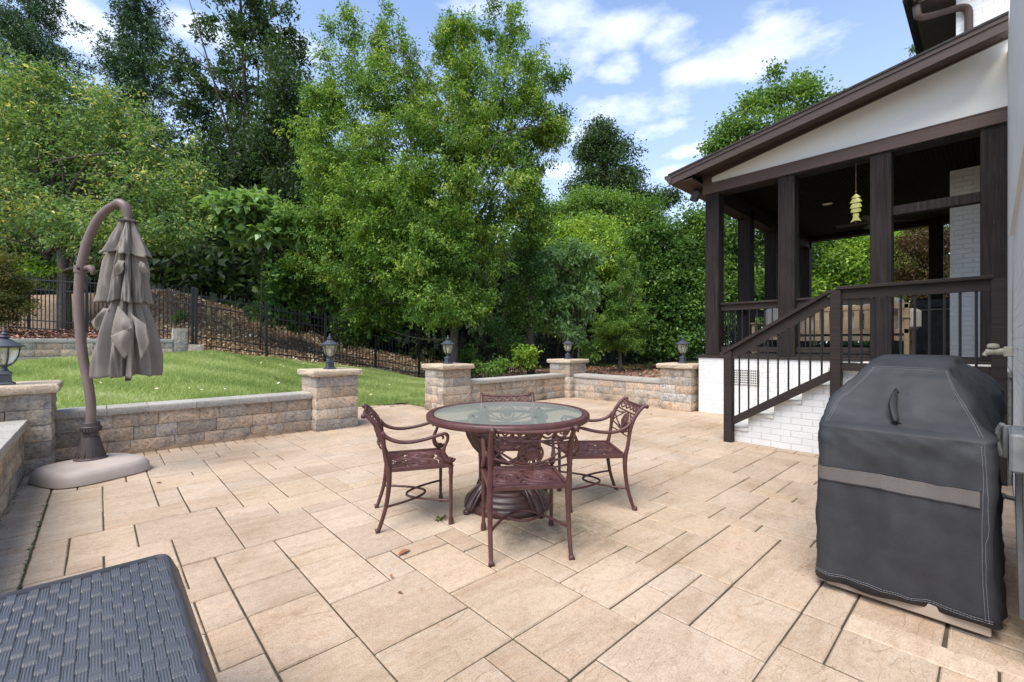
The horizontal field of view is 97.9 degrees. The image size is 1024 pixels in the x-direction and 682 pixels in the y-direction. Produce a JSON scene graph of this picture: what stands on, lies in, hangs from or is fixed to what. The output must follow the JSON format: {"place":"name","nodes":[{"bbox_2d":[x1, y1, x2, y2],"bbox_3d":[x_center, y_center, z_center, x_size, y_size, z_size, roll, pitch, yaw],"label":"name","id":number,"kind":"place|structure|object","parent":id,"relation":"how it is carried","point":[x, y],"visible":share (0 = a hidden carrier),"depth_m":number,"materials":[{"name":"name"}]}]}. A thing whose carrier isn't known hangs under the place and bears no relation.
{"place":"outdoors","nodes":[
{"label":"outdoors","id":0,"kind":"place"},
{"bbox_2d":[0,349,538,409],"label":"lawn","id":1,"kind":"structure","parent":0,"point":[238,387],"depth_m":9.06,"materials":[{"name":"plant"}]},
{"bbox_2d":[171,328,203,352],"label":"stone block","id":2,"kind":"structure","parent":1,"relation":"on","point":[180,338],"depth_m":11.33,"materials":[{"name":"grey stone"}]},
{"bbox_2d":[100,353,408,395],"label":"fallen leaves","id":3,"kind":"object","parent":1,"relation":"on","point":[224,388],"visible":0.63,"depth_m":8.29,"materials":[{"name":"brown plant"}]},
{"bbox_2d":[1,289,724,462],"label":"ground","id":4,"kind":"structure","parent":0,"point":[202,442],"depth_m":15.52,"materials":[{"name":"brown soil"}]},
{"bbox_2d":[12,253,74,292],"bbox_3d":[-14.861,-2.196,14.245,1.771,1.187,1.927,0,0,30],"label":"shrub","id":5,"kind":"object","parent":4,"relation":"on","point":[38,269],"visible":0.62,"depth_m":13.99,"materials":[{"name":"green plant"}]},
{"bbox_2d":[0,328,97,338],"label":"mulch bed","id":6,"kind":"object","parent":4,"relation":"on","point":[42,337],"visible":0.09,"depth_m":10.78,"materials":[{"name":"brown wood"}]},
{"bbox_2d":[0,246,45,332],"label":"bronze shrub","id":7,"kind":"object","parent":6,"relation":"on","point":[14,299],"visible":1,"depth_m":10.52,"materials":[{"name":"brown plant"}]},
{"bbox_2d":[0,0,103,195],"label":"tree","id":8,"kind":"object","parent":4,"relation":"on","point":[21,33],"visible":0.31,"depth_m":23.60,"materials":[{"name":"green plant"}]},
{"bbox_2d":[9,338,172,360],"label":"wall","id":9,"kind":"structure","parent":4,"relation":"on","point":[33,348],"depth_m":9.77,"materials":[{"name":"grey stone"}]},
{"bbox_2d":[0,272,193,344],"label":"metal fence","id":10,"kind":"object","parent":4,"relation":"on","point":[86,292],"visible":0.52,"depth_m":12.00,"materials":[{"name":"black metal"}]},
{"bbox_2d":[0,41,224,329],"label":"loose tree","id":11,"kind":"object","parent":4,"relation":"on","point":[44,155],"visible":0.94,"depth_m":13.62,"materials":[{"name":"green plant"}]},
{"bbox_2d":[61,0,195,221],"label":"tree","id":12,"kind":"object","parent":4,"relation":"on","point":[133,60],"visible":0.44,"depth_m":23.58,"materials":[{"name":"green plant"}]},
{"bbox_2d":[162,211,170,289],"bbox_3d":[-15.541,-3.929,20.002,0.367,4.012,0.262,0,0,-20],"label":"bare trunk","id":13,"kind":"object","parent":4,"relation":"on","point":[166,266],"visible":0.12,"depth_m":19.92,"materials":[{"name":"brown plant"}]},
{"bbox_2d":[169,310,198,324],"bbox_3d":[-10.680,-0.649,14.504,0.768,0.862,0.751,0,0,-43],"label":"shrub","id":14,"kind":"object","parent":4,"relation":"on","point":[181,316],"visible":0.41,"depth_m":14.42,"materials":[{"name":"green plant"}]},
{"bbox_2d":[205,308,210,323],"bbox_3d":[-10.150,-0.862,14.884,0.182,0.688,0.231,0,0,2],"label":"dry plume","id":15,"kind":"object","parent":4,"relation":"on","point":[209,311],"visible":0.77,"depth_m":14.89,"materials":[{"name":"plant"}]},
{"bbox_2d":[217,310,226,327],"bbox_3d":[-9.731,-0.730,14.907,0.308,0.747,0.167,0,0,-14],"label":"dry plume","id":16,"kind":"object","parent":4,"relation":"on","point":[220,312],"visible":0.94,"depth_m":14.90,"materials":[{"name":"plant"}]},
{"bbox_2d":[127,0,330,280],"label":"ragged tree","id":17,"kind":"object","parent":4,"relation":"on","point":[233,167],"visible":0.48,"depth_m":20.53,"materials":[{"name":"green plant"}]},
{"bbox_2d":[187,180,327,349],"bbox_3d":[-8.026,-2.347,14.348,3.916,5.254,2.421,0,0,-8],"label":"tree","id":18,"kind":"object","parent":4,"relation":"on","point":[244,216],"visible":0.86,"depth_m":13.88,"materials":[{"name":"green plant"}]},
{"bbox_2d":[217,29,349,331],"bbox_3d":[-9.451,-6.784,18.548,5.819,12.770,4.191,0,0,-2],"label":"green tree","id":19,"kind":"object","parent":4,"relation":"on","point":[279,105],"visible":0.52,"depth_m":18.04,"materials":[{"name":"green plant"}]},
{"bbox_2d":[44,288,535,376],"bbox_3d":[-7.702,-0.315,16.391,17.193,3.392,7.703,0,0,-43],"label":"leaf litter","id":20,"kind":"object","parent":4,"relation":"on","point":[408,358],"visible":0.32,"depth_m":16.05,"materials":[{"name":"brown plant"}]},
{"bbox_2d":[284,316,309,333],"bbox_3d":[-8.206,-0.713,17.064,1.016,0.912,0.712,0,0,-43],"label":"shrub","id":21,"kind":"object","parent":4,"relation":"on","point":[297,326],"visible":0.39,"depth_m":16.96,"materials":[{"name":"green plant"}]},
{"bbox_2d":[304,255,309,331],"bbox_3d":[-8.792,-2.334,19.003,0.356,4.064,0.260,0,0,-20],"label":"bare trunk","id":22,"kind":"object","parent":4,"relation":"on","point":[306,326],"visible":0.09,"depth_m":18.91,"materials":[{"name":"brown plant"}]},
{"bbox_2d":[237,253,406,358],"bbox_3d":[-6.495,-1.181,15.245,5.749,3.669,2.985,0,0,7],"label":"understory shrub","id":23,"kind":"object","parent":4,"relation":"on","point":[286,289],"visible":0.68,"depth_m":15.13,"materials":[{"name":"green plant"}]},
{"bbox_2d":[332,259,338,342],"bbox_3d":[-7.355,-1.565,18.503,0.348,3.732,0.259,0,0,-20],"label":"bare trunk","id":24,"kind":"object","parent":4,"relation":"on","point":[334,332],"visible":0.06,"depth_m":18.40,"materials":[{"name":"brown plant"}]},
{"bbox_2d":[271,0,576,362],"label":"bright tree","id":25,"kind":"object","parent":4,"relation":"on","point":[399,211],"visible":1,"depth_m":13.82,"materials":[{"name":"green plant"}]},
{"bbox_2d":[195,288,699,377],"bbox_3d":[2.317,-0.015,20.767,27.935,2.870,0.966,0,0,-40],"label":"metal fence","id":26,"kind":"object","parent":4,"relation":"on","point":[646,358],"visible":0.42,"depth_m":14.70,"materials":[{"name":"black metal"}]},
{"bbox_2d":[458,343,482,376],"bbox_3d":[-1.622,0.682,15.514,1.523,1.286,1.286,0,0,30],"label":"shrub","id":27,"kind":"object","parent":4,"relation":"on","point":[468,353],"visible":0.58,"depth_m":15.39,"materials":[{"name":"green plant"}]},
{"bbox_2d":[0,135,949,367],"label":"woodland","id":28,"kind":"object","parent":4,"relation":"on","point":[240,275],"visible":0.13,"depth_m":20.60,"materials":[{"name":"green plant"}]},
{"bbox_2d":[471,355,516,377],"bbox_3d":[-0.622,0.736,13.142,1.493,0.727,1.219,0,0,23],"label":"shrub","id":29,"kind":"object","parent":4,"relation":"on","point":[487,368],"visible":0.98,"depth_m":12.98,"materials":[{"name":"green plant"}]},
{"bbox_2d":[501,239,509,373],"bbox_3d":[-0.248,-1.375,18.003,0.345,5.530,0.258,0,0,-20],"label":"bare trunk","id":30,"kind":"object","parent":4,"relation":"on","point":[507,352],"visible":0.33,"depth_m":17.91,"materials":[{"name":"brown plant"}]},
{"bbox_2d":[479,126,563,374],"bbox_3d":[0.339,-2.977,15.670,3.019,8.511,2.557,0,0,12],"label":"tree","id":31,"kind":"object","parent":4,"relation":"on","point":[529,289],"depth_m":15.44,"materials":[{"name":"green plant"}]},
{"bbox_2d":[509,342,542,370],"bbox_3d":[0.398,0.475,13.493,0.990,0.950,1.137,0,0,-16],"label":"shrub","id":32,"kind":"object","parent":4,"relation":"on","point":[525,359],"visible":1,"depth_m":13.27,"materials":[{"name":"green plant"}]},
{"bbox_2d":[498,234,609,368],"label":"silvery tree","id":33,"kind":"object","parent":4,"relation":"on","point":[575,266],"visible":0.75,"depth_m":16.56,"materials":[{"name":"green plant"}]},
{"bbox_2d":[471,364,659,378],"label":"bark chips","id":34,"kind":"object","parent":4,"relation":"on","point":[613,367],"visible":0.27,"depth_m":18.60,"materials":[{"name":"brown wood"}]},
{"bbox_2d":[484,208,647,364],"bbox_3d":[3.207,-2.922,23.503,9.924,8.424,7.198,0,0,-7],"label":"lime tree","id":35,"kind":"object","parent":4,"relation":"on","point":[598,232],"visible":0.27,"depth_m":22.84,"materials":[{"name":"green plant"}]},
{"bbox_2d":[573,336,603,363],"bbox_3d":[2.823,0.309,16.404,1.128,1.049,1.239,0,0,-43],"label":"shrub","id":36,"kind":"object","parent":4,"relation":"on","point":[588,354],"visible":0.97,"depth_m":16.31,"materials":[{"name":"green plant"}]},
{"bbox_2d":[523,178,673,254],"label":"olive tree","id":37,"kind":"object","parent":4,"relation":"on","point":[604,201],"visible":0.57,"depth_m":29.19,"materials":[{"name":"green plant"}]},
{"bbox_2d":[587,251,658,371],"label":"arborvitae","id":38,"kind":"object","parent":4,"relation":"on","point":[611,323],"visible":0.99,"depth_m":19.25,"materials":[{"name":"green plant"}]},
{"bbox_2d":[558,111,690,248],"bbox_3d":[9.477,-9.423,38.136,11.285,21.374,6.630,0,0,-1],"label":"distant tree","id":39,"kind":"object","parent":4,"relation":"on","point":[596,148],"visible":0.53,"depth_m":37.28,"materials":[{"name":"green plant"}]},
{"bbox_2d":[0,0,948,342],"label":"sky","id":40,"kind":"structure","parent":0,"point":[663,69],"materials":[{"name":"blue"}]},
{"bbox_2d":[0,397,1023,681],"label":"patio paving","id":41,"kind":"structure","parent":0,"point":[746,621],"depth_m":2.55,"materials":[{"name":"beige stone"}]},
{"bbox_2d":[0,420,28,517],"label":"wall","id":42,"kind":"structure","parent":41,"relation":"on","point":[12,464],"depth_m":3.58,"materials":[{"name":"beige stone"}]},
{"bbox_2d":[0,380,63,475],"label":"stone pillar","id":43,"kind":"structure","parent":41,"relation":"on","point":[33,403],"depth_m":4.25,"materials":[{"name":"beige stone"}]},
{"bbox_2d":[0,329,24,384],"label":"pillar lantern","id":44,"kind":"object","parent":43,"relation":"on","point":[10,349],"visible":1,"depth_m":4.22,"materials":[{"name":"black metal"}]},
{"bbox_2d":[28,199,162,488],"bbox_3d":[-3.933,-0.064,4.253,0.949,2.669,0.876,0,0,-43],"label":"cantilever umbrella","id":45,"kind":"object","parent":41,"relation":"on","point":[128,345],"visible":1,"depth_m":4.27,"materials":[{"name":"grey fabric"}]},
{"bbox_2d":[0,554,217,681],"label":"storage box","id":46,"kind":"object","parent":41,"relation":"on","point":[133,621],"visible":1,"depth_m":1.12,"materials":[{"name":"grey wicker"}]},
{"bbox_2d":[0,431,299,588],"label":"joint moss","id":47,"kind":"object","parent":41,"relation":"on","point":[42,519],"visible":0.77,"depth_m":3.17,"materials":[{"name":"green plant"}]},
{"bbox_2d":[55,391,311,459],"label":"wall","id":48,"kind":"structure","parent":41,"relation":"on","point":[149,425],"depth_m":5.39,"materials":[{"name":"beige stone"}]},
{"bbox_2d":[297,367,362,431],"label":"stone pillar","id":49,"kind":"structure","parent":41,"relation":"on","point":[334,400],"depth_m":6.46,"materials":[{"name":"beige stone"}]},
{"bbox_2d":[320,334,338,368],"bbox_3d":[-2.743,0.141,6.707,0.272,0.535,0.272,0,0,41],"label":"pillar lantern","id":50,"kind":"object","parent":49,"relation":"on","point":[329,345],"visible":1,"depth_m":6.66,"materials":[{"name":"black metal"}]},
{"bbox_2d":[397,549,410,555],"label":"dead leaf","id":51,"kind":"object","parent":41,"relation":"on","point":[402,551],"visible":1,"depth_m":2.67,"materials":[{"name":"brown plant"}]},
{"bbox_2d":[361,404,455,533],"bbox_3d":[-0.765,0.874,3.248,0.631,0.809,0.528,0,0,-18],"label":"cast metal chair","id":52,"kind":"object","parent":41,"relation":"on","point":[420,459],"visible":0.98,"depth_m":3.12,"materials":[{"name":"brown metal"}]},
{"bbox_2d":[435,514,446,521],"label":"joint weed","id":53,"kind":"object","parent":41,"relation":"on","point":[438,519],"visible":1,"depth_m":3.17,"materials":[{"name":"green plant"}]},
{"bbox_2d":[421,363,474,412],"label":"stone pillar","id":54,"kind":"structure","parent":41,"relation":"on","point":[447,384],"depth_m":8.07,"materials":[{"name":"beige stone"}]},
{"bbox_2d":[441,336,454,363],"bbox_3d":[-1.195,0.141,8.304,0.272,0.535,0.272,0,0,36],"label":"pillar lantern","id":55,"kind":"object","parent":54,"relation":"on","point":[447,344],"visible":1,"depth_m":8.25,"materials":[{"name":"black metal"}]},
{"bbox_2d":[426,401,589,519],"bbox_3d":[-0.031,0.908,3.515,1.270,0.724,1.270,0,0,-43],"label":"round glass table","id":56,"kind":"object","parent":41,"relation":"on","point":[473,428],"visible":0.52,"depth_m":3.28,"materials":[{"name":"metal"}]},
{"bbox_2d":[478,392,540,481],"bbox_3d":[-0.032,0.874,3.853,0.528,0.809,0.631,0,0,-3],"label":"cast metal chair","id":57,"kind":"object","parent":41,"relation":"on","point":[508,414],"visible":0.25,"depth_m":4.05,"materials":[{"name":"brown metal"}]},
{"bbox_2d":[471,373,564,407],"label":"wall","id":58,"kind":"structure","parent":41,"relation":"on","point":[546,386],"depth_m":9.32,"materials":[{"name":"beige stone"}]},
{"bbox_2d":[480,425,579,567],"bbox_3d":[0.082,0.874,2.770,0.528,0.809,0.631,0,0,-9],"label":"cast metal chair","id":59,"kind":"object","parent":41,"relation":"on","point":[540,474],"visible":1,"depth_m":2.62,"materials":[{"name":"brown metal"}]},
{"bbox_2d":[547,358,588,396],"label":"stone pillar","id":60,"kind":"structure","parent":41,"relation":"on","point":[568,368],"depth_m":10.25,"materials":[{"name":"beige stone"}]},
{"bbox_2d":[562,337,573,358],"bbox_3d":[1.326,0.141,10.571,0.272,0.535,0.272,0,0,44],"label":"pillar lantern","id":61,"kind":"object","parent":60,"relation":"on","point":[567,344],"visible":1,"depth_m":10.52,"materials":[{"name":"black metal"}]},
{"bbox_2d":[557,396,648,512],"bbox_3d":[0.699,0.874,3.579,0.631,0.809,0.528,0,0,-4],"label":"cast metal chair","id":62,"kind":"object","parent":41,"relation":"on","point":[585,449],"visible":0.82,"depth_m":3.50,"materials":[{"name":"brown metal"}]},
{"bbox_2d":[573,373,659,406],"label":"wall","id":63,"kind":"structure","parent":41,"relation":"on","point":[634,389],"depth_m":9.39,"materials":[{"name":"beige stone"}]},
{"bbox_2d":[656,362,698,411],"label":"stone pillar","id":64,"kind":"structure","parent":41,"relation":"on","point":[679,386],"depth_m":8.23,"materials":[{"name":"beige stone"}]},
{"bbox_2d":[676,336,689,362],"bbox_3d":[3.256,0.141,8.487,0.272,0.535,0.272,0,0,-37],"label":"pillar lantern","id":65,"kind":"object","parent":64,"relation":"on","point":[682,346],"visible":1,"depth_m":8.44,"materials":[{"name":"black metal"}]},
{"bbox_2d":[815,354,1007,636],"bbox_3d":[2.228,0.671,2.473,1.229,1.197,0.695,0,0,-43],"label":"covered grill","id":66,"kind":"object","parent":41,"relation":"on","point":[909,507],"visible":0.99,"depth_m":2.08,"materials":[{"name":"black fabric"}]},
{"bbox_2d":[599,347,703,370],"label":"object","id":67,"kind":"structure","parent":0,"point":[689,361],"depth_m":24.87,"materials":[{"name":"green plant"}]},
{"bbox_2d":[616,196,733,362],"bbox_3d":[7.846,-2.795,21.112,5.073,8.140,4.679,0,0,-43],"label":"hedge tree","id":68,"kind":"object","parent":67,"relation":"on","point":[673,268],"visible":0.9,"depth_m":20.43,"materials":[{"name":"green plant"}]},
{"bbox_2d":[684,56,869,345],"bbox_3d":[15.392,-7.226,24.879,11.964,17.033,8.449,0,0,26],"label":"tall maple","id":69,"kind":"object","parent":67,"relation":"on","point":[760,101],"visible":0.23,"depth_m":24.21,"materials":[{"name":"green plant"}]},
{"bbox_2d":[812,227,947,344],"bbox_3d":[18.159,-2.463,23.027,7.469,7.524,5.201,0,0,21],"label":"background maple","id":70,"kind":"object","parent":67,"relation":"on","point":[860,247],"visible":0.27,"depth_m":22.52,"materials":[{"name":"green plant"}]},
{"bbox_2d":[903,44,915,300],"bbox_3d":[19.979,-6.936,22.120,2.708,16.452,0.835,0,0,16],"label":"thin treetop","id":71,"kind":"object","parent":67,"relation":"on","point":[912,49],"visible":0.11,"depth_m":22.12,"materials":[{"name":"green plant"}]},
{"bbox_2d":[894,224,949,307],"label":"copper maple","id":72,"kind":"object","parent":67,"relation":"on","point":[913,243],"visible":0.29,"depth_m":19.35,"materials":[{"name":"brown plant"}]},
{"bbox_2d":[664,0,1023,506],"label":"house","id":73,"kind":"structure","parent":0,"point":[930,134],"depth_m":6.28,"materials":[{"name":"white paint"}]},
{"bbox_2d":[690,188,702,201],"bbox_3d":[3.424,-2.710,8.244,0.166,0.232,0.281,0,0,-29],"label":"outdoor speaker","id":74,"kind":"object","parent":73,"relation":"attached to","point":[695,195],"visible":0.88,"depth_m":8.21},
{"bbox_2d":[750,308,777,352],"bbox_3d":[5.072,-0.220,8.578,0.780,0.920,0.635,0,0,-43],"label":"wooden armchair","id":75,"kind":"object","parent":73,"relation":"on","point":[769,315],"visible":0.21,"depth_m":8.72,"materials":[{"name":"brown wood"}]},
{"bbox_2d":[850,191,861,222],"bbox_3d":[5.019,-2.172,6.501,0.049,0.885,0.148,0,0,-43],"label":"fish wind chime","id":76,"kind":"object","parent":73,"relation":"hanging from","point":[855,206],"visible":1,"depth_m":6.49,"materials":[{"name":"yellow"}]},
{"bbox_2d":[800,297,921,353],"bbox_3d":[5.485,-0.210,7.212,0.790,0.900,1.730,0,0,-43],"label":"wooden sofa","id":77,"kind":"object","parent":73,"relation":"on","point":[907,324],"visible":0.41,"depth_m":6.86,"materials":[{"name":"brown wood"}]},
{"bbox_2d":[836,214,917,228],"bbox_3d":[7.208,-2.520,8.830,1.313,0.420,1.283,0,0,-43],"label":"ceiling fan","id":78,"kind":"object","parent":73,"relation":"hanging from","point":[866,217],"visible":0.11,"depth_m":8.98,"materials":[{"name":"black wood"}]},
{"bbox_2d":[982,343,1013,356],"bbox_3d":[3.499,0.059,3.212,0.100,0.096,0.155,0,0,-43],"label":"hose tap","id":79,"kind":"object","parent":73,"relation":"attached to","point":[1003,351],"visible":1,"depth_m":3.20,"materials":[{"name":"beige metal"}]},
{"bbox_2d":[1001,492,1014,500],"bbox_3d":[2.448,0.763,2.214,0.034,0.047,0.124,0,0,-43],"label":"gas pipe","id":80,"kind":"object","parent":73,"relation":"attached to","point":[1008,497],"visible":0.45,"depth_m":2.20,"materials":[{"name":"grey plastic"}]},
{"bbox_2d":[995,422,1023,619],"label":"meter box","id":81,"kind":"object","parent":73,"relation":"attached to","point":[1012,449],"visible":0.87,"depth_m":1.88,"materials":[{"name":"grey plastic"}]},
{"bbox_2d":[894,297,949,353],"bbox_3d":[8.557,-0.320,9.083,0.800,1.120,1.600,0,0,-43],"label":"outdoor kitchen","id":82,"kind":"object","parent":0,"point":[936,328],"visible":0.2,"depth_m":8.83,"materials":[{"name":"stone"}]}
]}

